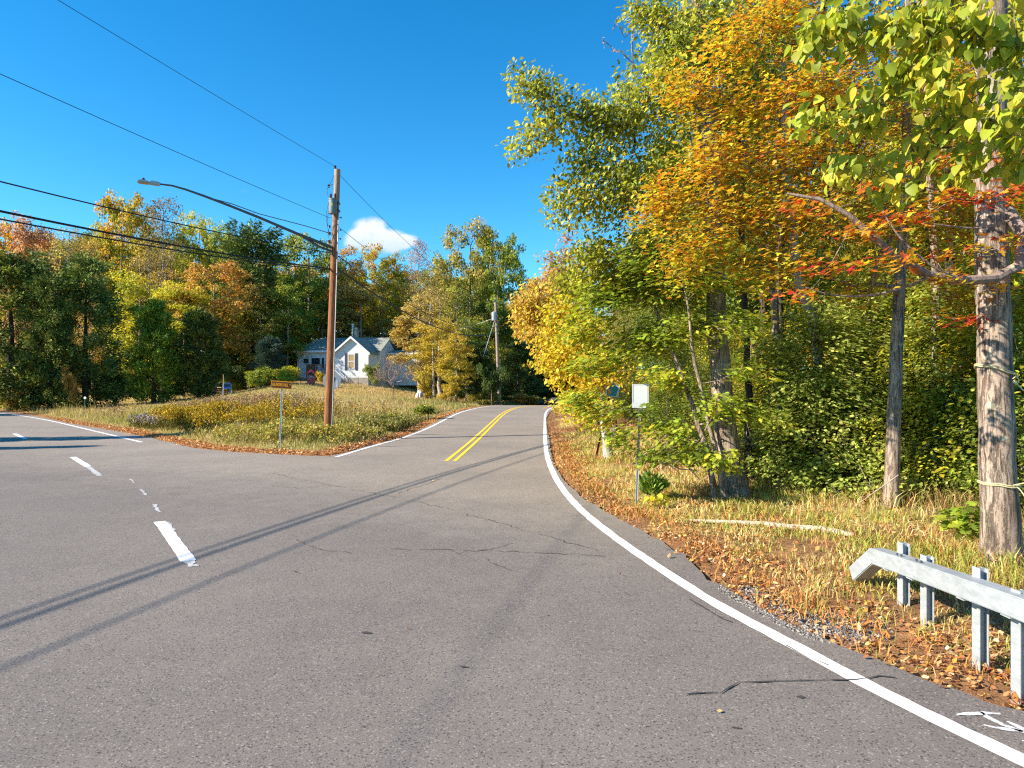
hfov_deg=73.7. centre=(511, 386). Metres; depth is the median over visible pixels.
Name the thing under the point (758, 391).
understorey shrub
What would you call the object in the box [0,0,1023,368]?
sky
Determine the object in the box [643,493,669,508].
leafy sprout
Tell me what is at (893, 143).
woodland tree
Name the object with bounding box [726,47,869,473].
birch tree
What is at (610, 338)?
woodland tree
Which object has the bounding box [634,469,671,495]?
green tuft
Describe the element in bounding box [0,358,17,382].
undergrowth bush
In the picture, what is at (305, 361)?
window
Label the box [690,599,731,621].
road crack
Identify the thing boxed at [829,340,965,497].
understorey shrub
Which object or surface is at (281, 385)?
street name sign
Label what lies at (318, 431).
roadside weeds
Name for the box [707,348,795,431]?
understorey shrub
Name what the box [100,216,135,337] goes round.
broadleaf tree
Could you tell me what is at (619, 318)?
woodland tree
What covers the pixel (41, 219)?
telephone cable
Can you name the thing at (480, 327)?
broadleaf tree
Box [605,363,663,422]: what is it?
understorey shrub
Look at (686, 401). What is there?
understorey shrub
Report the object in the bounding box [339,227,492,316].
power line
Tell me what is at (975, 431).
understorey shrub
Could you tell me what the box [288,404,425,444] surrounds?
ditch weeds
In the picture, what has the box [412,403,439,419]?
green shrub
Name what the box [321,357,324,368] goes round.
window
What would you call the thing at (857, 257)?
woodland tree
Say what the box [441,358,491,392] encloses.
undergrowth bush
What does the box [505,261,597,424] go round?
maple tree
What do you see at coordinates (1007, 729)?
road marking
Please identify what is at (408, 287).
broadleaf tree
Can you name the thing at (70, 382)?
maple sapling
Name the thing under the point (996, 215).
maple tree
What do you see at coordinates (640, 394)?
road sign
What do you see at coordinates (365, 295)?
broadleaf tree
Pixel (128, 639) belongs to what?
road
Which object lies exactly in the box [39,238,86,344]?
broadleaf tree
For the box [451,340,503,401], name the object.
hemlock tree
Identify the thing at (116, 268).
broadleaf tree
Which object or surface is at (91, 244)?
thin leaved tree
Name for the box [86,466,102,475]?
road marking
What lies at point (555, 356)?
birch tree
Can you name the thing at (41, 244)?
broadleaf tree
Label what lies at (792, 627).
gravel
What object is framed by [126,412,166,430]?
aster patch
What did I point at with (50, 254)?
broadleaf tree
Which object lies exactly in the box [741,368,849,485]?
understorey shrub
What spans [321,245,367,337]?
broadleaf tree
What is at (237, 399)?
brown seed heads
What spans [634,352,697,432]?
understorey shrub
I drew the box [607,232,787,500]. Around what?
oak sapling
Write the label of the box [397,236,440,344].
thin leaved tree
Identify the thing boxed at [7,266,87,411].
evergreen tree
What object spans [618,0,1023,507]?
maple tree
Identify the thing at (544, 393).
hemlock tree
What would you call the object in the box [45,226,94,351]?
thin leaved tree
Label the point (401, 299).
telephone cable
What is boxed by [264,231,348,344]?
broadleaf tree
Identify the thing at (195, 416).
goldenrod
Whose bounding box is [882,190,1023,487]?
understorey shrub
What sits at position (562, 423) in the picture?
verge grass
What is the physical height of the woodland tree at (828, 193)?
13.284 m
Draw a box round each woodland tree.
[595,283,634,375]
[600,274,643,397]
[609,307,648,381]
[611,0,873,400]
[616,238,674,396]
[619,128,703,422]
[635,201,704,400]
[666,0,802,483]
[670,169,758,379]
[680,188,746,364]
[688,3,836,405]
[700,90,818,349]
[725,0,866,376]
[754,0,890,325]
[782,85,880,342]
[784,238,802,359]
[787,189,872,352]
[797,0,1023,329]
[810,94,973,347]
[839,47,972,334]
[859,0,975,388]
[873,0,973,389]
[895,2,1023,335]
[912,1,1023,443]
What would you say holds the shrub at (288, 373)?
on the ground at (995, 696)
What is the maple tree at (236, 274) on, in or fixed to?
on the ground at (995, 696)
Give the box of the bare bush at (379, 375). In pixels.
[365,353,416,398]
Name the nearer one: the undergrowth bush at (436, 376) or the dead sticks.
the dead sticks
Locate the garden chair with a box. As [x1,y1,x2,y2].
[222,383,231,395]
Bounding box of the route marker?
[595,382,619,455]
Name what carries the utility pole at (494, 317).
on the ground at (995, 696)
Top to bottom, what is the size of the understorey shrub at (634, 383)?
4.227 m
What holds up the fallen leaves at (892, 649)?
on the ground at (995, 696)
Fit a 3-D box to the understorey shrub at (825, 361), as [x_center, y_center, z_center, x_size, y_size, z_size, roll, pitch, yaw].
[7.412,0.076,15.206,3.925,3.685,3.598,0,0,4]
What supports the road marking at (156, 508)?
on the road
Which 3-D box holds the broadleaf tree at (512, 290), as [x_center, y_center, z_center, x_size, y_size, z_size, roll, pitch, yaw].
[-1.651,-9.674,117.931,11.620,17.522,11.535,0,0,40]
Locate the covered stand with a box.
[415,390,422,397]
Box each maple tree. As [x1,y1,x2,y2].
[0,210,61,352]
[0,217,37,345]
[87,188,161,371]
[163,259,266,393]
[352,243,411,337]
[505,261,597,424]
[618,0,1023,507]
[766,0,1023,567]
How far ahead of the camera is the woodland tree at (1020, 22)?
21.43 m
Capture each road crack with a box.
[273,473,596,549]
[395,548,599,555]
[687,675,895,693]
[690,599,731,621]
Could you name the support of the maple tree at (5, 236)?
on the ground at (995, 696)
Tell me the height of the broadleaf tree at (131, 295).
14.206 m
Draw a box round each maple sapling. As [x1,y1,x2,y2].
[3,378,40,409]
[56,366,77,406]
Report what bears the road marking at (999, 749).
on the road
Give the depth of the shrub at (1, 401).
61.56 m
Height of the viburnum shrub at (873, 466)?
4.647 m
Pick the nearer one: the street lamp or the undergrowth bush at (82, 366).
the street lamp
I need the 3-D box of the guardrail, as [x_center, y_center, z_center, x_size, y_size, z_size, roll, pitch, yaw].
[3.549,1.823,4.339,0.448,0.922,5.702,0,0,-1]
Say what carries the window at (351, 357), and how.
in the house
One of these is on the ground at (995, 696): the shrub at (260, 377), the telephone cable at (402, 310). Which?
the shrub at (260, 377)
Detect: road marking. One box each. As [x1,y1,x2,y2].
[3,413,140,441]
[70,457,89,466]
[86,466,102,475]
[152,504,161,511]
[154,521,195,561]
[183,560,198,566]
[335,405,498,456]
[445,405,534,460]
[453,405,537,460]
[543,407,1023,766]
[956,711,1000,714]
[983,714,1023,732]
[983,724,1021,731]
[1006,721,1023,730]
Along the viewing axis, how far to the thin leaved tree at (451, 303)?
71.83 m
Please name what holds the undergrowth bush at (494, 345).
on the ground at (995, 696)
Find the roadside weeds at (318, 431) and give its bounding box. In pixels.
[194,415,385,448]
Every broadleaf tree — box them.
[0,239,26,352]
[30,234,57,256]
[36,238,90,342]
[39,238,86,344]
[64,230,97,302]
[72,237,135,346]
[93,269,178,370]
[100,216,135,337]
[116,236,169,352]
[123,248,187,305]
[145,244,206,337]
[149,280,219,396]
[168,210,226,318]
[197,243,221,386]
[202,223,261,329]
[227,302,289,387]
[236,261,286,355]
[259,274,316,366]
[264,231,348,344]
[274,265,314,354]
[291,258,346,338]
[291,297,357,343]
[300,276,362,341]
[317,267,371,336]
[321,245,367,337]
[327,282,395,337]
[341,271,380,337]
[362,268,422,341]
[370,294,427,345]
[387,293,453,391]
[394,268,449,339]
[402,276,455,338]
[406,317,461,394]
[408,285,473,394]
[423,277,480,337]
[429,215,509,392]
[433,331,478,400]
[435,316,494,393]
[442,276,501,348]
[454,263,509,343]
[468,230,528,347]
[475,285,520,348]
[502,293,538,375]
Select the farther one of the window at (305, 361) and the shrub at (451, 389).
the window at (305, 361)
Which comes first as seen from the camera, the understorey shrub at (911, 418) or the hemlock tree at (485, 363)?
the understorey shrub at (911, 418)
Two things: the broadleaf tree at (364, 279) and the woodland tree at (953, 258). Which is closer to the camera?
the woodland tree at (953, 258)
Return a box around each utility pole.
[324,165,341,433]
[483,300,500,404]
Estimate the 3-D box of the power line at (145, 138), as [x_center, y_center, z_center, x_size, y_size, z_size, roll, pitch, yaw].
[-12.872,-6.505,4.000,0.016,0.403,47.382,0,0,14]
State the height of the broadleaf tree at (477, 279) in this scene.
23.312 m
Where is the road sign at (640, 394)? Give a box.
[632,384,648,503]
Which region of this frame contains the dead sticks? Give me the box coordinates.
[628,405,967,506]
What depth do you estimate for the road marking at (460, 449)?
26.70 m
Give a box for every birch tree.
[522,276,655,458]
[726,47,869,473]
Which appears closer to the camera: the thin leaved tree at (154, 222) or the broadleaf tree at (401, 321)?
the broadleaf tree at (401, 321)
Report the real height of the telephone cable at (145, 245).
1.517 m
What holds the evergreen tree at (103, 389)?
on the ground at (995, 696)
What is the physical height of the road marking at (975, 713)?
0.001 m
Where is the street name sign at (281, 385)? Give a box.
[271,380,291,446]
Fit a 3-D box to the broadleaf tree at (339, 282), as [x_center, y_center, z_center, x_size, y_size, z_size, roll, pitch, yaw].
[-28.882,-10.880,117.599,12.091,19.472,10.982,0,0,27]
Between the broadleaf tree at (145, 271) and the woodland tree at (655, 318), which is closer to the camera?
the woodland tree at (655, 318)
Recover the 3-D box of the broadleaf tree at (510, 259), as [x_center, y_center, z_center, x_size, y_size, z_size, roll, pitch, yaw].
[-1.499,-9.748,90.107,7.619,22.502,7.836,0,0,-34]
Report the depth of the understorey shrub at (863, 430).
12.65 m
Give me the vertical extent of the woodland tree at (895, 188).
14.990 m
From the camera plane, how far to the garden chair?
60.97 m
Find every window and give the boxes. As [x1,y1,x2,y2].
[303,358,308,363]
[311,357,320,363]
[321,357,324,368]
[348,354,354,368]
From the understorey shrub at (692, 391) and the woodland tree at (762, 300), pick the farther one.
the understorey shrub at (692, 391)
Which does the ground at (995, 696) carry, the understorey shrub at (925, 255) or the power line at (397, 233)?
the understorey shrub at (925, 255)
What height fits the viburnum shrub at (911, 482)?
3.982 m
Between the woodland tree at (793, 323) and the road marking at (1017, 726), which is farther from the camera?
the woodland tree at (793, 323)
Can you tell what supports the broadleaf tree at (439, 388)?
on the ground at (995, 696)
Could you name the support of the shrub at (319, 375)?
on the ground at (995, 696)
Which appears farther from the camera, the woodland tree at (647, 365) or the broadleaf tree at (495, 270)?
the broadleaf tree at (495, 270)
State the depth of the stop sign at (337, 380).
28.70 m
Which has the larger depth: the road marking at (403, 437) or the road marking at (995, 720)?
the road marking at (403, 437)
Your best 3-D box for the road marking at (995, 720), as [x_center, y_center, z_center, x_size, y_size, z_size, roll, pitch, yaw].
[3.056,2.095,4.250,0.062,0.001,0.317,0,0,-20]
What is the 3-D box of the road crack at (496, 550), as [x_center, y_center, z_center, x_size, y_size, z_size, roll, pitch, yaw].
[-0.209,2.091,8.695,2.745,0.001,0.138,0,0,7]
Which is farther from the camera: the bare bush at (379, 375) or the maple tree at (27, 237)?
the maple tree at (27, 237)
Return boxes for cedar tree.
[123,297,187,403]
[171,306,231,398]
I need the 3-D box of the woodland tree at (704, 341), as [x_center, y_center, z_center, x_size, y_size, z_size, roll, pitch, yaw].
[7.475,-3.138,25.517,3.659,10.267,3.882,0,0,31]
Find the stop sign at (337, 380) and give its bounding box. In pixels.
[323,372,340,388]
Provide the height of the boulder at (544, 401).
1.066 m
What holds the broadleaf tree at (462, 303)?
on the ground at (995, 696)
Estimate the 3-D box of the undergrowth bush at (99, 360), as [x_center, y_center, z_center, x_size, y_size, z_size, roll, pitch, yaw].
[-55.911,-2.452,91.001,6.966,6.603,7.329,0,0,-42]
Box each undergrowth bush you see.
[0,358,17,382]
[40,347,108,388]
[80,344,121,378]
[126,365,159,389]
[127,352,204,385]
[432,351,444,384]
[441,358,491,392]
[470,349,522,391]
[475,357,504,381]
[484,338,522,388]
[515,373,567,397]
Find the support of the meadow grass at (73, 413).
on the ground at (995, 696)
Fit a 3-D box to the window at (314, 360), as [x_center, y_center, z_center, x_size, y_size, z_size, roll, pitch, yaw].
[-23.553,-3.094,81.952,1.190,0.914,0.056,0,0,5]
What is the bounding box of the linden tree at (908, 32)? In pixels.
[782,0,1023,211]
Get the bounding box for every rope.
[974,364,1023,390]
[977,480,1023,495]
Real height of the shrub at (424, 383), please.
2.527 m
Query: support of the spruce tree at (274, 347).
on the ground at (995, 696)
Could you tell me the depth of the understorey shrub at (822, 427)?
12.79 m
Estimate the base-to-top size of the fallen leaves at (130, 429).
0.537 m
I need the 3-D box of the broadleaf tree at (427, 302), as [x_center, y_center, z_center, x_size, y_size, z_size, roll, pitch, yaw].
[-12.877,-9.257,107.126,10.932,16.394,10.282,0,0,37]
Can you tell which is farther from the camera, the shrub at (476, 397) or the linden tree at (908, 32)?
the shrub at (476, 397)
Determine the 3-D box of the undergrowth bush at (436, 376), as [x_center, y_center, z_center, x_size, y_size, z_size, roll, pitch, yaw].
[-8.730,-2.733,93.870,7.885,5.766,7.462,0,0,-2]
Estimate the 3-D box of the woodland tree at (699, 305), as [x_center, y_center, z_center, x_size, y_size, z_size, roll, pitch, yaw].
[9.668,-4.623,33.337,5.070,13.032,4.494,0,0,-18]
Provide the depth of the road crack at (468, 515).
10.82 m
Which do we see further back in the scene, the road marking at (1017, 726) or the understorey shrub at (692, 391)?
the understorey shrub at (692, 391)
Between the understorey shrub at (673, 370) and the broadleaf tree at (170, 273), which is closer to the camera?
the understorey shrub at (673, 370)
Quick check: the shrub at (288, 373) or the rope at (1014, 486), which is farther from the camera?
the shrub at (288, 373)
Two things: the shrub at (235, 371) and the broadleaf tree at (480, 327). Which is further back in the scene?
the broadleaf tree at (480, 327)
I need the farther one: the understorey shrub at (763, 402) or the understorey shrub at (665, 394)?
the understorey shrub at (665, 394)
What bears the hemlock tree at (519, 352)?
on the ground at (995, 696)
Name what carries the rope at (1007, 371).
attached to the maple tree at (996, 215)
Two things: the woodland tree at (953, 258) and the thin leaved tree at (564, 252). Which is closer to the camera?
the woodland tree at (953, 258)
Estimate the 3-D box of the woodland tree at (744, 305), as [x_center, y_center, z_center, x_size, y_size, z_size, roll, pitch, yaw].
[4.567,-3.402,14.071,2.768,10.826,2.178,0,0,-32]
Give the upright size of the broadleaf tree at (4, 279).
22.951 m
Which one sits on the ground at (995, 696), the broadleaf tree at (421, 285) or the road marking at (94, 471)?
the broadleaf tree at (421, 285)
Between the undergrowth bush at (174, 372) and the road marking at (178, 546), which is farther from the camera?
the undergrowth bush at (174, 372)
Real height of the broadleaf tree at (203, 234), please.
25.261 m
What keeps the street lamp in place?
attached to the utility pole at (333, 206)
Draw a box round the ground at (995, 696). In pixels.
[1,376,1023,710]
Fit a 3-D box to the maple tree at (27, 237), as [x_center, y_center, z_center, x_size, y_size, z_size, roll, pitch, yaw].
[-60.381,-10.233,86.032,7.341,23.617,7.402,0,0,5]
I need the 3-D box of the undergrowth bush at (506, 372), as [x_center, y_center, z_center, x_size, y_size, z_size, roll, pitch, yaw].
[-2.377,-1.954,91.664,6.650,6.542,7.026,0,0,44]
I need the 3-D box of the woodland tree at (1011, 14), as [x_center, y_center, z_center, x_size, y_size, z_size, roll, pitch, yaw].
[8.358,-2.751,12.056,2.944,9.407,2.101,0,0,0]
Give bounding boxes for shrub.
[0,387,6,409]
[92,370,135,404]
[219,361,247,391]
[244,366,275,386]
[272,365,302,381]
[315,370,324,382]
[362,362,380,386]
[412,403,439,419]
[413,374,436,396]
[437,382,460,399]
[466,392,502,403]
[476,362,510,405]
[506,393,544,404]
[584,356,637,403]
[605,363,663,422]
[615,355,652,417]
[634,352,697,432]
[637,359,700,420]
[643,364,705,414]
[653,320,743,450]
[667,344,739,434]
[681,360,738,433]
[698,354,773,447]
[700,330,815,475]
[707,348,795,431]
[732,269,836,454]
[733,293,909,491]
[733,324,811,461]
[741,254,928,501]
[741,310,875,455]
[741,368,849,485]
[744,303,915,480]
[756,262,929,455]
[764,287,918,433]
[809,372,902,482]
[813,219,959,436]
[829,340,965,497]
[838,190,1023,425]
[853,286,1019,488]
[868,283,1023,505]
[872,239,1023,470]
[873,187,1023,425]
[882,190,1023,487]
[909,350,1020,499]
[933,308,1023,505]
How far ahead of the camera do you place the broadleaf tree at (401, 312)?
102.59 m
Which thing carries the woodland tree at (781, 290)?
on the ground at (995, 696)
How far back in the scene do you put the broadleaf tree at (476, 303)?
104.05 m
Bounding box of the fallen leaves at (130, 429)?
[52,406,482,455]
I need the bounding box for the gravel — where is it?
[716,585,896,646]
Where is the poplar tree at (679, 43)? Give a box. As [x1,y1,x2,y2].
[495,0,842,496]
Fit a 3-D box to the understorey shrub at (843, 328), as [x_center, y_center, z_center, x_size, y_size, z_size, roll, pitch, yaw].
[7.615,-0.432,15.281,4.105,4.672,4.478,0,0,4]
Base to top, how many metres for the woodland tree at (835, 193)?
14.594 m
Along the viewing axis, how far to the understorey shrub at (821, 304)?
16.07 m
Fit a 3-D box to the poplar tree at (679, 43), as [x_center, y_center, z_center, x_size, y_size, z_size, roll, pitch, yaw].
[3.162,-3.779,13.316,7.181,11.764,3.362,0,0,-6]
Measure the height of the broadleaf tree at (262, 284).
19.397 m
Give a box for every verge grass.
[546,408,663,434]
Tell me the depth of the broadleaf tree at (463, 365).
64.48 m
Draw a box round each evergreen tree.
[0,242,81,410]
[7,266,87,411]
[35,249,130,408]
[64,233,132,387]
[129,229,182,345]
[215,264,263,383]
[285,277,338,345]
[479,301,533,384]
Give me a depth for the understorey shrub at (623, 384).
43.83 m
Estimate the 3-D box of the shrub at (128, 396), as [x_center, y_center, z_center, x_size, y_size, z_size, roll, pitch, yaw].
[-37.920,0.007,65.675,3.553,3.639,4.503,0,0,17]
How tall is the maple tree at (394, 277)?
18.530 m
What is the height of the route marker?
2.425 m
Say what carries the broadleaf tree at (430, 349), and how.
on the ground at (995, 696)
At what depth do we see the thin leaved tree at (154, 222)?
85.78 m
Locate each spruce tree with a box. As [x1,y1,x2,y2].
[248,335,289,385]
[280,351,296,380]
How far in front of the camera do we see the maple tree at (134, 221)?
91.34 m
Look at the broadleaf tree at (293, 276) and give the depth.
118.09 m
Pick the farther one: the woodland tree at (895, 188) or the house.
the house
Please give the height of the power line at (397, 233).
0.985 m
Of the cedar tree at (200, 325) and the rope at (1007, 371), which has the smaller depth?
the rope at (1007, 371)
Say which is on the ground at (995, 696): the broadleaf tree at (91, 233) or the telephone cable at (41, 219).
the broadleaf tree at (91, 233)
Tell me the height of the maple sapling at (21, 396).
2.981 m
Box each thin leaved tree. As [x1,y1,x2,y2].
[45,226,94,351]
[75,237,109,398]
[121,238,169,386]
[128,191,189,389]
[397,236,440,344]
[405,267,449,388]
[437,286,474,396]
[533,227,618,440]
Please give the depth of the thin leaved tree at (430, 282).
87.77 m
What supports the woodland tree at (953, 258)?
on the ground at (995, 696)
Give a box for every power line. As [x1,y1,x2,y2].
[0,74,328,217]
[58,0,333,165]
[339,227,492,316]
[340,175,484,299]
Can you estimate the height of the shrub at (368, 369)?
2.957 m
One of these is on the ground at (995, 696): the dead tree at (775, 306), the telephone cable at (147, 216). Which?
the dead tree at (775, 306)
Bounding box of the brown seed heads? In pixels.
[93,388,385,427]
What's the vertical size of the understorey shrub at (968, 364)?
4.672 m
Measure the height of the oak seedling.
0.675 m
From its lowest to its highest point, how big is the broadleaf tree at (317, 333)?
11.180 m
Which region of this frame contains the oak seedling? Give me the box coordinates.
[930,500,979,542]
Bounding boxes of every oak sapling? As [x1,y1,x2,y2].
[547,265,800,499]
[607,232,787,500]
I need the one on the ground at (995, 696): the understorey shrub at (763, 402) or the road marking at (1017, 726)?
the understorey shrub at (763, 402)
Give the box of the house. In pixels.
[293,324,428,385]
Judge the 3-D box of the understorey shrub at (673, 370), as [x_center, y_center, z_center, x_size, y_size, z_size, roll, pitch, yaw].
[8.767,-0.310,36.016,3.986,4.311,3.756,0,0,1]
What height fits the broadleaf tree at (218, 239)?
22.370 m
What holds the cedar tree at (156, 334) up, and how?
on the ground at (995, 696)
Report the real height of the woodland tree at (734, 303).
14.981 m
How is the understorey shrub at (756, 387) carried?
on the ground at (995, 696)
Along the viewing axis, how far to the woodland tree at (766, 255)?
26.09 m
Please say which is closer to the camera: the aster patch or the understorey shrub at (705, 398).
the understorey shrub at (705, 398)
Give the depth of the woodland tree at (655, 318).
30.12 m
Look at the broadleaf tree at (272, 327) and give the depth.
79.14 m
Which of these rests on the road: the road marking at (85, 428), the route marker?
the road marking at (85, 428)
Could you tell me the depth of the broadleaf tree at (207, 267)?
105.37 m
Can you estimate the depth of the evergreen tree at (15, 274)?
58.85 m
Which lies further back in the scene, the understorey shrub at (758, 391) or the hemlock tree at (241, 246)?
the hemlock tree at (241, 246)
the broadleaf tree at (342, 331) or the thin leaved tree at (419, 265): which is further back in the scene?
the broadleaf tree at (342, 331)
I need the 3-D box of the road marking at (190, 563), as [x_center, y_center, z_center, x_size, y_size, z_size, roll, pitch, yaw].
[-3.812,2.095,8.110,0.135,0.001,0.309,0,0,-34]
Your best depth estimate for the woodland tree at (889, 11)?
17.66 m
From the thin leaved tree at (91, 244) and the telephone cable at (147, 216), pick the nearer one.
the telephone cable at (147, 216)
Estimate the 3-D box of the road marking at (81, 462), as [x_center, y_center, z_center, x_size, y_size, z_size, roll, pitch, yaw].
[-12.168,2.094,19.228,0.186,0.001,3.134,0,0,-39]
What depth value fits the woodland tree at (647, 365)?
37.30 m
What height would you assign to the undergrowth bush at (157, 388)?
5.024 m
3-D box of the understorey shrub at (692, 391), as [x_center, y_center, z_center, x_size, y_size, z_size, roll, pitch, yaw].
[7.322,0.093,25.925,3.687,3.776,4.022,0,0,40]
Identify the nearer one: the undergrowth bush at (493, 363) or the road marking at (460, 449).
the road marking at (460, 449)
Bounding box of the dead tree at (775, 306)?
[602,0,788,458]
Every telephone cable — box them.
[0,181,330,252]
[0,210,329,268]
[0,218,329,269]
[337,268,496,335]
[338,256,496,328]
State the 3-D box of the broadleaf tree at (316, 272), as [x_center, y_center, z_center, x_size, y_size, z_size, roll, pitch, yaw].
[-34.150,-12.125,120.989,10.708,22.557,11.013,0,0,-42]
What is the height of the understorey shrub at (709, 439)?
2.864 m
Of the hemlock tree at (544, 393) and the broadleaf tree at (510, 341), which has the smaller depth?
the hemlock tree at (544, 393)
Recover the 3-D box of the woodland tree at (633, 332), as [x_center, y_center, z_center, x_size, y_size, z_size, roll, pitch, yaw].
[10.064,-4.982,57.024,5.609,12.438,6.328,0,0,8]
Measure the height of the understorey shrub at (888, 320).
5.561 m
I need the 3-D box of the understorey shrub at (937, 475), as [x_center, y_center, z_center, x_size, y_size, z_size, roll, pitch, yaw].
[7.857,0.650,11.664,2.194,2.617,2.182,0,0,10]
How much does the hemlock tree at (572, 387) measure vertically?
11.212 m
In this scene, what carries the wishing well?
on the ground at (995, 696)
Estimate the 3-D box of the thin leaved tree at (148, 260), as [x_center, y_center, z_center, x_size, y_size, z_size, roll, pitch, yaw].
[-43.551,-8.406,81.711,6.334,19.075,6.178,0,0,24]
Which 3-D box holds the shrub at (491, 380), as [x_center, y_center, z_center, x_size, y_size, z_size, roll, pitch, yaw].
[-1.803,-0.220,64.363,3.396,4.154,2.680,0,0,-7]
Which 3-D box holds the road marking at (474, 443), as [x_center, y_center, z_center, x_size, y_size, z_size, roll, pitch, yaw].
[1.555,1.970,48.629,5.070,0.592,58.700,0,0,11]
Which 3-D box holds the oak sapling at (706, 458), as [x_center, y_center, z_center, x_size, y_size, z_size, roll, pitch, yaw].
[2.810,-0.051,12.422,4.514,4.318,2.416,0,0,23]
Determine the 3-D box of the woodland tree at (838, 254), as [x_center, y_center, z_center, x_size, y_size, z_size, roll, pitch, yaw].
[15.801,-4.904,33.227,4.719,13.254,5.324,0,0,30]
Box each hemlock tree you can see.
[202,216,297,388]
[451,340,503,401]
[495,339,546,403]
[524,341,565,401]
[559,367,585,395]
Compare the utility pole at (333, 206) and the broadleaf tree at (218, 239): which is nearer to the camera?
the utility pole at (333, 206)
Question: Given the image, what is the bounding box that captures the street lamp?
[137,178,331,251]
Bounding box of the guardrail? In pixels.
[849,541,1023,704]
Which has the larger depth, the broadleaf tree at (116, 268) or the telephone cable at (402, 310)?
the broadleaf tree at (116, 268)
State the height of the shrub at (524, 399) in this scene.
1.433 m
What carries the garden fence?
on the ground at (995, 696)
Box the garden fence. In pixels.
[344,374,394,390]
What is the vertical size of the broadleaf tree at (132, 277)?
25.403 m
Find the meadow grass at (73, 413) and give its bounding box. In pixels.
[0,380,532,455]
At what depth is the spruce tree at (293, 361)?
85.65 m
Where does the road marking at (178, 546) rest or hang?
on the road
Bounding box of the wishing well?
[305,369,316,384]
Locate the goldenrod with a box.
[131,395,402,437]
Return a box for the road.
[0,405,1023,767]
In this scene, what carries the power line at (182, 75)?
attached to the utility pole at (333, 206)
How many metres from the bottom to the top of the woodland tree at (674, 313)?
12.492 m
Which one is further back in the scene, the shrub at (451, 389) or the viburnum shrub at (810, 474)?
the shrub at (451, 389)
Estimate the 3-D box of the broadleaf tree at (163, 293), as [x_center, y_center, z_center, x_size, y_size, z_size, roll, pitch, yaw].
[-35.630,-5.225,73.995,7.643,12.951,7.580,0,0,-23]
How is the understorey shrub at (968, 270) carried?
on the ground at (995, 696)
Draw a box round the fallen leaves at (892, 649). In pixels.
[547,418,1023,709]
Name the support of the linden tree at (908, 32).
on the ground at (995, 696)
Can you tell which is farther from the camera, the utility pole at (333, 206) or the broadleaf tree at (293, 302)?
the broadleaf tree at (293, 302)
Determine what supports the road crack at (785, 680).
on the road

